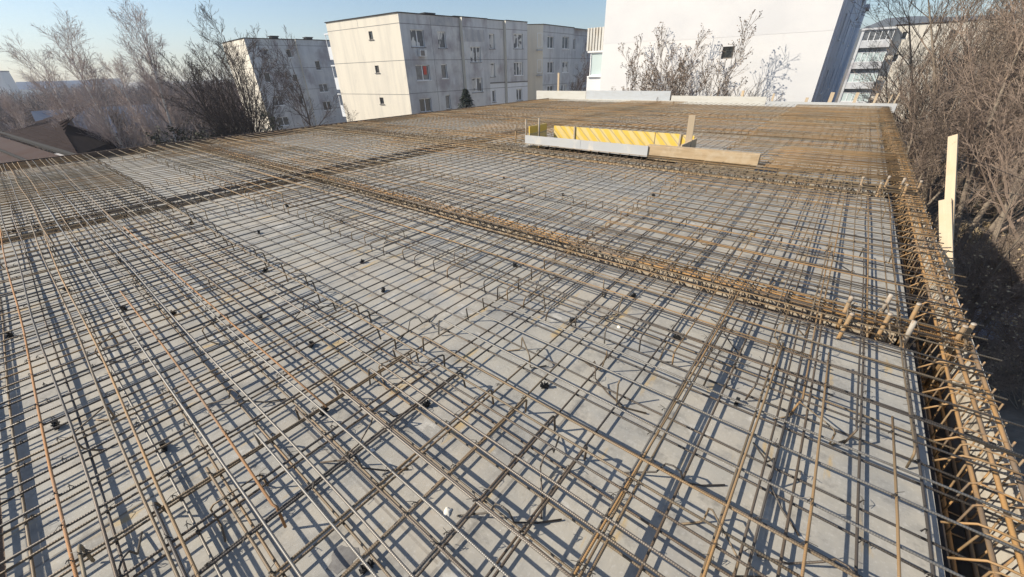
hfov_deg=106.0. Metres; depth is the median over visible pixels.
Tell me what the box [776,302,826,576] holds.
rebar
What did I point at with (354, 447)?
bar chair
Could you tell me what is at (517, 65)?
window
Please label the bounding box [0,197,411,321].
rebar
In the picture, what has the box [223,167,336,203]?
rebar
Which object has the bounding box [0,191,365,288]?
rebar
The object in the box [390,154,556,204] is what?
rebar
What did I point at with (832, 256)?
bar chair
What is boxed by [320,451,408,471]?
bar chair
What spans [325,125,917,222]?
beam cage
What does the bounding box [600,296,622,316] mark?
bent stub
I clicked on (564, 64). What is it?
window
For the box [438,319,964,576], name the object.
rebar
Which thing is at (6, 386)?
rebar
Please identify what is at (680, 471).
bar chair
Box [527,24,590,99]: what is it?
apartment block
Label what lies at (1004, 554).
beam formwork
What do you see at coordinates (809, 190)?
rebar
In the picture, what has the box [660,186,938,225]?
rebar
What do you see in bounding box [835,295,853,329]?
starter bar
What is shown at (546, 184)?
rebar
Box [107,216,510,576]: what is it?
rebar
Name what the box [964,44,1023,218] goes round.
bare tree
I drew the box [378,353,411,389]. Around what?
bar chair
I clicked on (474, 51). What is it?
window
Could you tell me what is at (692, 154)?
timber beam
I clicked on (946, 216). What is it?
leaning plank
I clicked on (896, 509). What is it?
rebar
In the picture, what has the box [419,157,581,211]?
rebar
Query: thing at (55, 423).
rebar spacer
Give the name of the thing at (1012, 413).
ground
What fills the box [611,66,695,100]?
shrub
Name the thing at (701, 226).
rebar
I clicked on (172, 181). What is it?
rebar
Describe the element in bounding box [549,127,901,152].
rebar
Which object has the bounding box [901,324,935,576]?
rebar
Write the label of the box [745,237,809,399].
rebar
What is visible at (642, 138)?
stair box panel
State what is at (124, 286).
rebar
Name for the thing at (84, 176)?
rebar
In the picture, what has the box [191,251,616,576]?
rebar
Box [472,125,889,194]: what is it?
formwork deck
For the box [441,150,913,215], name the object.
rebar
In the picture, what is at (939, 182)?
bare tree
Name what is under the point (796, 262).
rebar
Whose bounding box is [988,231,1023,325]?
scrub bush
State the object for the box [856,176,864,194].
starter bar
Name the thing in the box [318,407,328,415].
rebar spacer
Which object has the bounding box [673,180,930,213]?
rebar
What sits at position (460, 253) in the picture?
bar chair
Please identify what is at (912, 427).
rebar
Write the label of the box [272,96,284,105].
window
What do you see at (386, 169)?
rebar
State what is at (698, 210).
rebar
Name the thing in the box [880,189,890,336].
rebar
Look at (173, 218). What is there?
rebar
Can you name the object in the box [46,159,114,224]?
rebar
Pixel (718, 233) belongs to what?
rebar
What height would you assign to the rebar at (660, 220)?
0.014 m
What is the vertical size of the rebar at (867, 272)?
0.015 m
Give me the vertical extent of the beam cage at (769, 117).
0.481 m
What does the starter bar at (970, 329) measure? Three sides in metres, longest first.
0.505 x 0.029 x 0.028 m
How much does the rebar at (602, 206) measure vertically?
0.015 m
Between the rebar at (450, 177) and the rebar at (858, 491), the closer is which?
the rebar at (858, 491)
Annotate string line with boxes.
[924,149,1023,194]
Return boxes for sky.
[0,0,1021,82]
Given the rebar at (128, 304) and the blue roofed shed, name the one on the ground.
the blue roofed shed
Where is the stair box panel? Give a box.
[529,123,696,162]
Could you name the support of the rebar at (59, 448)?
on the rebar at (693, 390)
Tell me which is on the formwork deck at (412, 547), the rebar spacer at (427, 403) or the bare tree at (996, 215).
the rebar spacer at (427, 403)
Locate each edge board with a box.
[525,135,648,156]
[536,91,585,101]
[585,99,672,103]
[586,90,670,100]
[671,96,766,106]
[766,101,896,111]
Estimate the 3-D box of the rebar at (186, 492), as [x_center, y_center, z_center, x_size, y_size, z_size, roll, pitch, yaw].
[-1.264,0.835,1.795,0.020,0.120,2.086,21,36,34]
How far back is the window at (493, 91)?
43.64 m
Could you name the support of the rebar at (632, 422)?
on the formwork deck at (412, 547)
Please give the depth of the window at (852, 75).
59.95 m
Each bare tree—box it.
[142,23,293,137]
[190,0,278,131]
[255,25,341,126]
[341,104,357,121]
[560,42,589,90]
[836,39,1023,216]
[849,0,1023,198]
[851,31,994,149]
[852,0,1023,228]
[898,0,1023,163]
[898,1,1019,158]
[928,0,1022,207]
[929,129,1023,324]
[935,1,1023,182]
[937,0,1023,265]
[953,25,1023,215]
[958,38,1023,285]
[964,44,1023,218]
[974,0,1023,249]
[990,66,1023,223]
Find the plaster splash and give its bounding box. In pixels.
[443,507,451,516]
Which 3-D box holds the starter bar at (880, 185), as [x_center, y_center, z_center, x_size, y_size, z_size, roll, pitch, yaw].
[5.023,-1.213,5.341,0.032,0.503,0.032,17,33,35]
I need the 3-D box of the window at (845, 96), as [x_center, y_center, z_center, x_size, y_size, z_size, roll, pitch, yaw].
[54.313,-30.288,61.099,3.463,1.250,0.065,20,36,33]
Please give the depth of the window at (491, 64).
42.40 m
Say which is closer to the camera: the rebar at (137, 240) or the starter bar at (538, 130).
the rebar at (137, 240)
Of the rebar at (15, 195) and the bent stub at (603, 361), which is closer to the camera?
the bent stub at (603, 361)
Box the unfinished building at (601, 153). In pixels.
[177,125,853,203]
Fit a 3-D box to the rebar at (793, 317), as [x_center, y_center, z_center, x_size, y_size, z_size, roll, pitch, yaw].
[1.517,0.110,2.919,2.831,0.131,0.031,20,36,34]
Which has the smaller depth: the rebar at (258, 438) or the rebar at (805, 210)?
the rebar at (258, 438)
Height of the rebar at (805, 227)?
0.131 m
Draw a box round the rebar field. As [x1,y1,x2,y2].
[0,99,925,576]
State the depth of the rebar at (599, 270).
3.30 m
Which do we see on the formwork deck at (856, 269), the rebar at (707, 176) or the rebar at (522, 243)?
the rebar at (707, 176)
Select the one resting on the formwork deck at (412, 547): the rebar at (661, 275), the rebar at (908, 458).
the rebar at (908, 458)
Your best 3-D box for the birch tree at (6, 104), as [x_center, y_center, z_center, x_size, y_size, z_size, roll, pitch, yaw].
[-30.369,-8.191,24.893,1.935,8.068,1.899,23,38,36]
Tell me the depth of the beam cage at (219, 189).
6.28 m
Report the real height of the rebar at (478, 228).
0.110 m
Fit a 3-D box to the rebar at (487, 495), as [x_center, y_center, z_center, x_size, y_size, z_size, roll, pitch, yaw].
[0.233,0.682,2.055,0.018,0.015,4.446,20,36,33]
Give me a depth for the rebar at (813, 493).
1.59 m
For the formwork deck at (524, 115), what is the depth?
16.66 m
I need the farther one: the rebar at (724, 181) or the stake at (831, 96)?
the stake at (831, 96)
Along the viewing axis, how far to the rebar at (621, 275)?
3.23 m
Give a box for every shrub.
[145,109,281,143]
[154,126,203,144]
[186,124,282,140]
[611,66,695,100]
[618,9,762,118]
[634,59,747,118]
[720,75,790,121]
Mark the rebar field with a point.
(806, 117)
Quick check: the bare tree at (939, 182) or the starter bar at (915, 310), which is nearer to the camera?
the starter bar at (915, 310)
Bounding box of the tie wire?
[0,161,934,576]
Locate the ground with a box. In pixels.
[16,69,1023,478]
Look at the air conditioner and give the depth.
35.82 m
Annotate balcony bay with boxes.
[586,27,603,95]
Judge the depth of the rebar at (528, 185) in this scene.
6.19 m
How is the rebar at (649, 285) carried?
on the formwork deck at (856, 269)
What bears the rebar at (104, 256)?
on the formwork deck at (412, 547)
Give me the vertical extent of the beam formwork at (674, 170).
0.425 m
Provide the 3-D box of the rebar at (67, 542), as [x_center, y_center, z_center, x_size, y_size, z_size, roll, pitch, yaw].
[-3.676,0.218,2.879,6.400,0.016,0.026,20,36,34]
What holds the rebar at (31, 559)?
on the formwork deck at (412, 547)
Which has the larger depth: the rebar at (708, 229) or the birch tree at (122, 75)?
the birch tree at (122, 75)
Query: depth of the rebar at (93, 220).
4.84 m
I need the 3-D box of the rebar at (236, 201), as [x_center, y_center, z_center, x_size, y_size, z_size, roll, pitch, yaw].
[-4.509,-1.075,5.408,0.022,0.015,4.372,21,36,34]
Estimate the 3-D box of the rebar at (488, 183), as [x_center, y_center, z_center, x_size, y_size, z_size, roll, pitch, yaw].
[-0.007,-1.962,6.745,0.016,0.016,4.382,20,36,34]
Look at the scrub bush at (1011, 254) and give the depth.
12.73 m
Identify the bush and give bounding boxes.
[920,156,990,198]
[925,198,978,251]
[953,228,1023,328]
[954,244,1022,315]
[954,250,1023,349]
[954,265,1017,316]
[955,220,1011,258]
[956,181,1022,215]
[956,263,1023,360]
[960,240,1023,314]
[963,167,1023,216]
[963,301,1023,353]
[964,235,1023,285]
[965,228,1022,282]
[968,320,1023,399]
[974,335,1023,411]
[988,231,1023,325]
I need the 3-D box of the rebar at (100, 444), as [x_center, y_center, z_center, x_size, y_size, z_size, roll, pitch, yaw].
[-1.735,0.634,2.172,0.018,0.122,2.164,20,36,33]
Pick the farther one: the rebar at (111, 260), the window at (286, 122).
the window at (286, 122)
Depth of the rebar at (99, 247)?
3.93 m
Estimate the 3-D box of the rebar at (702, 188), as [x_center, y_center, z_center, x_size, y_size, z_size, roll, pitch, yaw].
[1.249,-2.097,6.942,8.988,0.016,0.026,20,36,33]
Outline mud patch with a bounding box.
[326,545,359,573]
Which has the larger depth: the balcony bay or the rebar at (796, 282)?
the balcony bay
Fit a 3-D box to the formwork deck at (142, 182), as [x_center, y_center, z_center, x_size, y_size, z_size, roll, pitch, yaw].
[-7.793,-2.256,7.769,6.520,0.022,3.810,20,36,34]
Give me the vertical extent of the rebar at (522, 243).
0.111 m
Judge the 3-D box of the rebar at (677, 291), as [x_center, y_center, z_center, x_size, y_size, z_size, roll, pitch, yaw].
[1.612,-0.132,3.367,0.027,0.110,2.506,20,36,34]
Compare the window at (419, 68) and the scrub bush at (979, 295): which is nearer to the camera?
the scrub bush at (979, 295)
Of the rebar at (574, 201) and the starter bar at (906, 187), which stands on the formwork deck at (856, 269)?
the rebar at (574, 201)
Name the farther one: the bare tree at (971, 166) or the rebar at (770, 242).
the bare tree at (971, 166)
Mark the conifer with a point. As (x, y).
(464, 97)
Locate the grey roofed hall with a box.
[108,104,171,145]
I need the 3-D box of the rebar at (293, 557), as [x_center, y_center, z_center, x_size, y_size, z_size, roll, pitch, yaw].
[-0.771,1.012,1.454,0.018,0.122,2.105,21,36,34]
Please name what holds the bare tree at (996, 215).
on the ground
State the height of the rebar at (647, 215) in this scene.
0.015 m
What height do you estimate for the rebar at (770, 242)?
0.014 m
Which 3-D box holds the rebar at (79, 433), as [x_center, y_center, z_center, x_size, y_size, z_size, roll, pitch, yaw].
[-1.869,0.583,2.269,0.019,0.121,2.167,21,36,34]
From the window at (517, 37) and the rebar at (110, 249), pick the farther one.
the window at (517, 37)
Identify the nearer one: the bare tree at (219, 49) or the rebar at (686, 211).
the rebar at (686, 211)
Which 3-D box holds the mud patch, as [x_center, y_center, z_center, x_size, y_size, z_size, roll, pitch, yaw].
[-0.660,1.060,1.508,0.111,0.002,0.101,3,30,8]
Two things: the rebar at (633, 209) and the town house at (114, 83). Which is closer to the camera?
the rebar at (633, 209)
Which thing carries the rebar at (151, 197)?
on the formwork deck at (142, 182)
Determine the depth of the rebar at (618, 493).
1.78 m
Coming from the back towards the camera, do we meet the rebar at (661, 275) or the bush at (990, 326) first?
the bush at (990, 326)
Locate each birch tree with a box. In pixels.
[0,33,106,135]
[0,91,42,149]
[30,2,149,147]
[71,86,116,133]
[93,52,164,145]
[107,0,208,142]
[139,68,196,141]
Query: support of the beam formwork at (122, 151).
on the formwork deck at (524, 115)
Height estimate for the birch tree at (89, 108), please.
8.363 m
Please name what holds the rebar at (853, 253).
on the formwork deck at (856, 269)
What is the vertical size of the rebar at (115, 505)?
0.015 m
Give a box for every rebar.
[0,167,270,216]
[0,169,283,222]
[0,184,353,269]
[0,190,359,281]
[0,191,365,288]
[0,193,376,295]
[0,194,325,274]
[0,195,403,311]
[0,196,379,302]
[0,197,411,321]
[0,202,410,328]
[0,202,428,342]
[0,205,441,353]
[0,206,118,576]
[0,207,451,364]
[0,210,461,379]
[0,214,469,395]
[0,215,482,408]
[0,217,203,264]
[0,219,496,431]
[0,221,206,270]
[0,221,513,453]
[0,224,217,277]
[0,226,525,477]
[0,229,78,576]
[0,229,216,283]
[0,229,536,504]
[0,232,223,290]
[0,233,553,536]
[0,236,227,297]
[0,237,567,575]
[0,241,234,305]
[0,244,245,315]
[0,247,257,324]
[0,252,266,334]
[0,261,267,346]
[0,262,284,358]
[0,272,288,373]
[0,275,307,389]
[0,281,316,404]
[0,292,320,422]
[0,296,35,576]
[0,298,336,444]
[0,303,359,470]
[0,310,371,495]
[0,327,380,527]
[0,337,396,565]
[1,181,335,257]
[2,171,287,225]
[2,183,344,262]
[3,164,27,222]
[5,168,277,218]
[6,163,53,244]
[9,174,282,227]
[10,205,32,263]
[11,180,302,241]
[17,233,128,576]
[19,177,331,244]
[26,161,151,304]
[26,214,179,576]
[31,203,55,255]
[32,160,69,203]
[37,193,302,576]
[41,228,222,576]
[44,235,200,576]
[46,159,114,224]
[48,348,418,576]
[50,198,85,250]
[54,163,127,234]
[58,243,584,576]
[60,157,105,192]
[62,224,286,576]
[67,198,414,576]
[70,196,115,243]
[71,155,145,203]
[71,179,334,237]
[82,154,150,193]
[84,220,391,576]
[86,193,128,237]
[98,188,573,576]
[103,216,473,576]
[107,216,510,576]
[110,159,194,202]
[116,155,209,199]
[119,291,286,527]
[119,354,445,576]
[123,226,327,407]
[124,212,578,576]
[132,156,228,195]
[132,246,606,576]
[135,198,695,576]
[140,208,654,576]
[142,189,799,576]
[152,502,187,576]
[155,205,731,576]
[172,201,862,576]
[188,198,936,576]
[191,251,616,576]
[193,372,465,576]
[204,171,333,216]
[204,196,1004,576]
[205,467,275,576]
[217,192,1016,524]
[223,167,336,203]
[233,191,1013,500]
[238,165,370,204]
[246,187,1011,469]
[247,163,374,198]
[253,431,378,576]
[257,185,996,444]
[268,389,493,576]
[269,182,951,402]
[275,166,953,341]
[276,256,645,576]
[282,180,985,394]
[294,178,978,375]
[295,162,945,312]
[295,406,471,576]
[305,153,468,185]
[316,209,832,395]
[323,171,957,324]
[333,384,568,576]
[338,204,812,356]
[339,260,663,576]
[341,399,527,576]
[345,172,955,309]
[346,168,948,302]
[352,166,945,292]
[352,199,776,324]
[362,164,937,276]
[364,185,509,244]
[368,368,664,576]
[369,196,883,336]
[370,152,539,199]
[370,162,936,272]
[370,186,524,250]
[375,160,924,259]
[383,190,530,255]
[385,153,547,199]
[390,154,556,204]
[392,348,767,576]
[393,157,932,249]
[398,157,555,206]
[400,162,926,253]
[402,191,545,257]
[406,185,847,282]
[409,415,555,576]
[414,156,572,207]
[414,193,562,264]
[415,266,686,576]
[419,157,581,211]
[421,156,919,234]
[421,159,930,242]
[421,181,851,271]
[422,154,906,226]
[422,336,858,576]
[424,152,924,224]
[426,150,921,219]
[433,158,590,212]
[433,196,573,268]
[434,179,828,257]
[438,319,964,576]
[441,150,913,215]
[443,159,600,216]
[445,146,916,205]
[445,148,921,210]
[447,175,863,252]
[447,201,586,277]
[449,145,914,201]
[459,201,602,287]
[465,161,619,222]
[466,307,1023,553]
[478,160,607,210]
[482,163,626,224]
[482,297,1023,519]
[483,205,617,292]
[485,273,713,576]
[487,164,640,232]
[492,446,587,576]
[497,286,1023,481]
[506,207,638,298]
[507,165,651,233]
[510,157,889,206]
[512,133,901,166]
[518,167,660,239]
[518,278,1023,457]
[521,155,855,197]
[522,213,652,308]
[528,153,870,194]
[531,268,1023,427]
[533,167,673,243]
[538,151,818,183]
[544,259,1007,399]
[545,214,671,320]
[547,129,884,154]
[547,131,890,158]
[548,130,902,157]
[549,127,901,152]
[551,169,684,247]
[553,133,891,160]
[553,134,902,162]
[555,251,992,374]
[566,171,697,253]
[570,245,1002,361]
[570,281,743,574]
[573,280,745,576]
[575,219,686,325]
[577,238,987,339]
[578,291,737,576]
[587,233,983,326]
[587,321,727,576]
[589,173,707,255]
[592,226,968,310]
[604,221,712,343]
[604,222,962,298]
[606,173,721,261]
[609,216,966,287]
[620,211,965,277]
[627,208,955,267]
[630,175,735,266]
[632,203,955,259]
[636,290,767,576]
[637,199,953,252]
[638,228,731,350]
[646,196,943,243]
[649,192,941,237]
[651,177,750,275]
[655,136,885,153]
[659,189,937,230]
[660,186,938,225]
[663,172,761,275]
[670,183,931,218]
[672,228,758,364]
[673,178,764,282]
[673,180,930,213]
[675,177,927,208]
[681,174,925,204]
[684,172,924,200]
[687,169,923,195]
[700,181,779,292]
[700,293,793,576]
[702,342,783,576]
[703,235,782,385]
[708,175,786,287]
[729,183,799,298]
[732,305,803,576]
[740,177,805,296]
[744,318,811,576]
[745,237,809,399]
[758,186,815,304]
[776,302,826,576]
[777,179,827,306]
[788,185,828,314]
[789,242,832,414]
[800,352,829,576]
[810,181,843,315]
[819,189,845,323]
[843,248,864,443]
[845,183,859,324]
[854,314,864,574]
[866,190,868,337]
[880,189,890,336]
[888,192,903,347]
[888,253,915,468]
[891,416,900,576]
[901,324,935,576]
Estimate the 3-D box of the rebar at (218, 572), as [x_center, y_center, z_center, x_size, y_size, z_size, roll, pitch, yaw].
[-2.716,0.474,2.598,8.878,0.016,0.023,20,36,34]
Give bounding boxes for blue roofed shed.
[31,107,116,132]
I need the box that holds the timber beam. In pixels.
[647,144,761,169]
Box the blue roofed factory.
[16,80,92,96]
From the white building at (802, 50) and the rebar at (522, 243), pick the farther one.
the white building at (802, 50)
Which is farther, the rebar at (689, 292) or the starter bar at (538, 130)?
the starter bar at (538, 130)
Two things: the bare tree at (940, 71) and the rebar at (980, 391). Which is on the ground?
the bare tree at (940, 71)
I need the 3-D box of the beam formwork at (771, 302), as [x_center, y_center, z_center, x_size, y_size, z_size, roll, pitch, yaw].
[-3.168,-1.651,6.920,15.030,0.425,0.350,20,36,34]
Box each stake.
[557,73,559,90]
[685,115,695,146]
[828,92,834,101]
[852,92,859,102]
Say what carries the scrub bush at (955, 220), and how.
on the ground
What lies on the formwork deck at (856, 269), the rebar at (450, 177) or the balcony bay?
the rebar at (450, 177)
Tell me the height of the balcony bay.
11.160 m
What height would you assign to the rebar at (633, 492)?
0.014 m
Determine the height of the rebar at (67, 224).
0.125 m
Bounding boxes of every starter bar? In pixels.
[525,119,526,134]
[538,118,539,148]
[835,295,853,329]
[836,312,854,339]
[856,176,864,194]
[868,293,893,337]
[873,312,892,340]
[875,182,882,196]
[879,176,890,196]
[894,178,906,202]
[895,184,908,214]
[895,302,921,346]
[899,320,917,346]
[903,180,922,219]
[924,325,968,386]
[935,322,976,383]
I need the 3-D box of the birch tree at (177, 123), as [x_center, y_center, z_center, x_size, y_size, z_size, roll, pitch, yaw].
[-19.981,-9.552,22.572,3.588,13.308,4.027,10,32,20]
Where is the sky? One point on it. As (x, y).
(170, 18)
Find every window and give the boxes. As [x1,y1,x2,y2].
[263,49,272,59]
[264,73,270,82]
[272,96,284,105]
[277,117,289,125]
[286,49,293,57]
[315,61,322,70]
[319,84,328,92]
[323,101,331,110]
[369,31,373,40]
[410,29,425,47]
[415,65,431,80]
[419,98,433,112]
[437,31,447,48]
[441,64,448,78]
[445,95,450,109]
[470,47,481,62]
[472,78,481,92]
[489,34,493,48]
[490,63,493,76]
[492,90,496,102]
[513,34,521,48]
[514,62,523,75]
[516,89,522,100]
[547,36,553,48]
[547,62,552,73]
[547,86,552,90]
[562,37,567,48]
[562,62,568,72]
[587,52,602,76]
[721,46,733,58]
[840,93,869,101]
[847,73,877,81]
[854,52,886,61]
[861,29,894,40]
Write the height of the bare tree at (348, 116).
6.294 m
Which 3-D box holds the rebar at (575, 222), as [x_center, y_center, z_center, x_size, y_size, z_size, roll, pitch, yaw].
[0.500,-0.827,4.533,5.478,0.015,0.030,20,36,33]
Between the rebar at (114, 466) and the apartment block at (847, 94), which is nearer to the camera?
the rebar at (114, 466)
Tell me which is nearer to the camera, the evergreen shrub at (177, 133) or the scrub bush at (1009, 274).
the scrub bush at (1009, 274)
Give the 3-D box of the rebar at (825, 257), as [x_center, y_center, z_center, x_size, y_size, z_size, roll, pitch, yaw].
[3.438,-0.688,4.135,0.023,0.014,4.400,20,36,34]
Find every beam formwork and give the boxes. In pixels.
[0,98,548,169]
[0,119,586,243]
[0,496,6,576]
[205,148,898,344]
[340,130,885,197]
[449,116,869,142]
[879,117,1023,576]
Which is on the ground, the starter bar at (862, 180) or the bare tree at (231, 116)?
the bare tree at (231, 116)
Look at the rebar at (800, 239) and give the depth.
3.74 m
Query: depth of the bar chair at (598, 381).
2.26 m
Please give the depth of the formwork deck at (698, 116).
14.89 m
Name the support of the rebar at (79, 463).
on the formwork deck at (412, 547)
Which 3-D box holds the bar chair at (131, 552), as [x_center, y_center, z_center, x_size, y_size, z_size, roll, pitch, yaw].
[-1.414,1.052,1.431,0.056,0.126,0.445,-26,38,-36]
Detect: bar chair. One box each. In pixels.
[72,406,113,450]
[94,334,118,362]
[117,531,142,575]
[202,315,230,344]
[203,279,231,294]
[207,389,285,404]
[209,473,268,541]
[280,300,337,325]
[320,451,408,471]
[341,409,414,458]
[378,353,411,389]
[394,314,435,345]
[453,246,466,265]
[457,503,561,523]
[506,337,546,367]
[529,273,559,296]
[540,436,559,519]
[580,359,621,404]
[625,463,724,486]
[681,508,761,576]
[711,319,745,357]
[753,442,799,535]
[757,554,857,575]
[773,402,844,445]
[774,322,809,340]
[799,250,848,270]
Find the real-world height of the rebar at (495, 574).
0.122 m
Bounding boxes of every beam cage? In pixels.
[0,101,655,239]
[187,141,971,395]
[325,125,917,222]
[442,112,893,149]
[494,105,892,125]
[880,107,1023,576]
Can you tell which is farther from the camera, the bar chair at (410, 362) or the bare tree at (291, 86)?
the bare tree at (291, 86)
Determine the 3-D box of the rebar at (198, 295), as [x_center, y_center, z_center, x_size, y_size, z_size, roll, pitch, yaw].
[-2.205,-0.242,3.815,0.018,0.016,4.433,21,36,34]
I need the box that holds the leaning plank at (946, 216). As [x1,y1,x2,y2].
[938,134,958,285]
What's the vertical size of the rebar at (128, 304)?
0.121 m
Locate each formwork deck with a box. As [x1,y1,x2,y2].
[0,147,295,238]
[0,181,944,576]
[203,130,449,174]
[326,147,907,325]
[339,116,554,143]
[451,109,601,122]
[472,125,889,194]
[498,102,630,111]
[577,114,882,141]
[629,105,879,124]
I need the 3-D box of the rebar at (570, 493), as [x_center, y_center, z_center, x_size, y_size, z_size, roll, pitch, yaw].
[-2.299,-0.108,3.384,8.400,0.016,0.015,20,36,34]
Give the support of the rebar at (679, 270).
on the formwork deck at (856, 269)
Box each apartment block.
[222,36,346,131]
[324,11,527,121]
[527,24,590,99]
[837,17,1022,120]
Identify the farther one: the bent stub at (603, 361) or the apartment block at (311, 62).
the apartment block at (311, 62)
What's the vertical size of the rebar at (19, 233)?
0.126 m
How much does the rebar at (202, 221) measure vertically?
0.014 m
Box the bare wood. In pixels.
[0,40,1023,153]
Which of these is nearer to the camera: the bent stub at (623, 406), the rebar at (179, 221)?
the bent stub at (623, 406)
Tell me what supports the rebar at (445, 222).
on the formwork deck at (856, 269)
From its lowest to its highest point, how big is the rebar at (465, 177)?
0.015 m
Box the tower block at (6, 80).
[0,71,25,100]
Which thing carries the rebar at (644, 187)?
on the formwork deck at (856, 269)
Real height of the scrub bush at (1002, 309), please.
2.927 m
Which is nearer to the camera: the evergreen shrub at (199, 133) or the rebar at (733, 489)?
the rebar at (733, 489)
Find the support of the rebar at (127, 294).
on the formwork deck at (412, 547)
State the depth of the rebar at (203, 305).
3.11 m
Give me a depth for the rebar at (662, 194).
5.59 m
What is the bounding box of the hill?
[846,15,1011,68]
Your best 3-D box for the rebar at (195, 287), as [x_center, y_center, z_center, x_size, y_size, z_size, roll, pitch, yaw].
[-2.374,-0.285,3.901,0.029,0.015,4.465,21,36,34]
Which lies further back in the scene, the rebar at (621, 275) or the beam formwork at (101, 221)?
the beam formwork at (101, 221)
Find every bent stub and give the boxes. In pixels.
[585,351,607,369]
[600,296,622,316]
[616,380,646,413]
[659,342,671,362]
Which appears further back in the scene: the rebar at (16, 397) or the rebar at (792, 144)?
the rebar at (792, 144)
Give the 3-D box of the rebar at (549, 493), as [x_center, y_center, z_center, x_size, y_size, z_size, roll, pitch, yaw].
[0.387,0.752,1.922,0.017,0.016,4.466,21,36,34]
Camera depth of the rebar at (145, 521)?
1.92 m
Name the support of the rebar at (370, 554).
on the formwork deck at (412, 547)
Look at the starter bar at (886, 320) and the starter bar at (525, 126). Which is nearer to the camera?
the starter bar at (886, 320)
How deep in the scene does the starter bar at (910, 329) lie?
2.47 m
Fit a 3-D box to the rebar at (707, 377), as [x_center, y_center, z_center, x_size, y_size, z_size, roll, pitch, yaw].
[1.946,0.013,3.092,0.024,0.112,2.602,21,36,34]
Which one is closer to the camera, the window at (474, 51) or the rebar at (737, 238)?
the rebar at (737, 238)
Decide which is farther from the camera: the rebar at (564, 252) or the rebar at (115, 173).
the rebar at (115, 173)
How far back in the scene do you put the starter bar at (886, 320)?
2.57 m
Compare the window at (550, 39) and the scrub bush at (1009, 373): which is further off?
the window at (550, 39)
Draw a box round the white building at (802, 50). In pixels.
[600,0,869,122]
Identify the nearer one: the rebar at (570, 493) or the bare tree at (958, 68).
the rebar at (570, 493)
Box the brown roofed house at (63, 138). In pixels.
[0,101,125,162]
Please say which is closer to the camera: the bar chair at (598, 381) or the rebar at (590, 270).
the bar chair at (598, 381)
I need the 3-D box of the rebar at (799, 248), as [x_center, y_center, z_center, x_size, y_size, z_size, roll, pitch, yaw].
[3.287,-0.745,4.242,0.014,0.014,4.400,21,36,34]
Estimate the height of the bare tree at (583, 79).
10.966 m
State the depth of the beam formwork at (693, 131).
10.95 m
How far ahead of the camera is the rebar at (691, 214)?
4.96 m
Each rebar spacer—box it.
[4,332,14,338]
[50,420,60,430]
[119,306,127,310]
[159,441,167,452]
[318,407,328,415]
[359,558,374,574]
[421,400,430,407]
[540,381,548,388]
[673,334,681,339]
[734,397,739,406]
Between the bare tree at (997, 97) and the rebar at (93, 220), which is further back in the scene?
the bare tree at (997, 97)
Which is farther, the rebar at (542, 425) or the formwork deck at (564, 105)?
the formwork deck at (564, 105)
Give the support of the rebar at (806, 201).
on the formwork deck at (856, 269)
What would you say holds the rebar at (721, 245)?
on the formwork deck at (856, 269)
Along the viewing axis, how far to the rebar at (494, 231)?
4.18 m
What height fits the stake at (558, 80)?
1.200 m
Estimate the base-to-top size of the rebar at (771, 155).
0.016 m
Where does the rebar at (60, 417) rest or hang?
on the formwork deck at (412, 547)
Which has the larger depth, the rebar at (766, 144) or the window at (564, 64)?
the window at (564, 64)
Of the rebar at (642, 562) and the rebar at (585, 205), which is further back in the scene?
the rebar at (585, 205)
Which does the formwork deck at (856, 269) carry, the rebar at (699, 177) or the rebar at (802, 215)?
the rebar at (802, 215)
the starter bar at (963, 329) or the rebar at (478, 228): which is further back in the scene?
the rebar at (478, 228)
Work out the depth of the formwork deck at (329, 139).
10.05 m
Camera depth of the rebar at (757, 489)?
1.77 m
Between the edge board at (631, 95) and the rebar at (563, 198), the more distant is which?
the edge board at (631, 95)
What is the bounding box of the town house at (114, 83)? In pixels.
[92,78,122,91]
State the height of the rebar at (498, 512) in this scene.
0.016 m
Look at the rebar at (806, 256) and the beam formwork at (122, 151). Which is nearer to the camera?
the rebar at (806, 256)
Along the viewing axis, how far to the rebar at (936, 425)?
2.10 m
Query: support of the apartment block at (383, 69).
on the ground
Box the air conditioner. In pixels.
[418,50,426,56]
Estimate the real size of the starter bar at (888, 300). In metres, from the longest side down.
0.510 x 0.029 x 0.028 m
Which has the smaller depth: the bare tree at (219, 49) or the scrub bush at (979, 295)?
the scrub bush at (979, 295)
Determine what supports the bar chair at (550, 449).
on the formwork deck at (412, 547)
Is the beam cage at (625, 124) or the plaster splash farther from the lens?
the beam cage at (625, 124)
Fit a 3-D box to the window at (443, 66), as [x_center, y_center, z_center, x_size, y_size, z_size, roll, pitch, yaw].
[-6.752,-21.551,38.382,0.321,1.290,0.855,20,36,34]
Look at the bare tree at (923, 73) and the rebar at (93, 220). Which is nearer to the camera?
the rebar at (93, 220)
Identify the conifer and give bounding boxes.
[457,89,474,108]
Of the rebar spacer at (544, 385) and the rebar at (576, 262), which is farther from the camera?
the rebar at (576, 262)
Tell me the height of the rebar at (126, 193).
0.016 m
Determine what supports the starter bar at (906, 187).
attached to the beam cage at (1015, 464)
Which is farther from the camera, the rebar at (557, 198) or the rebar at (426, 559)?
the rebar at (557, 198)
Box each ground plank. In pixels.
[988,379,1022,385]
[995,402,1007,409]
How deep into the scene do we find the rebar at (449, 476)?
1.93 m
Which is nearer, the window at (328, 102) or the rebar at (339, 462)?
the rebar at (339, 462)
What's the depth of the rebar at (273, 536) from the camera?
1.84 m
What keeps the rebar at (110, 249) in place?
on the formwork deck at (412, 547)
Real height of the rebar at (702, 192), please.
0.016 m
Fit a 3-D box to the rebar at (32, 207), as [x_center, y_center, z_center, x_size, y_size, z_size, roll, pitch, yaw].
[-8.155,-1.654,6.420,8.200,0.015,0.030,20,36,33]

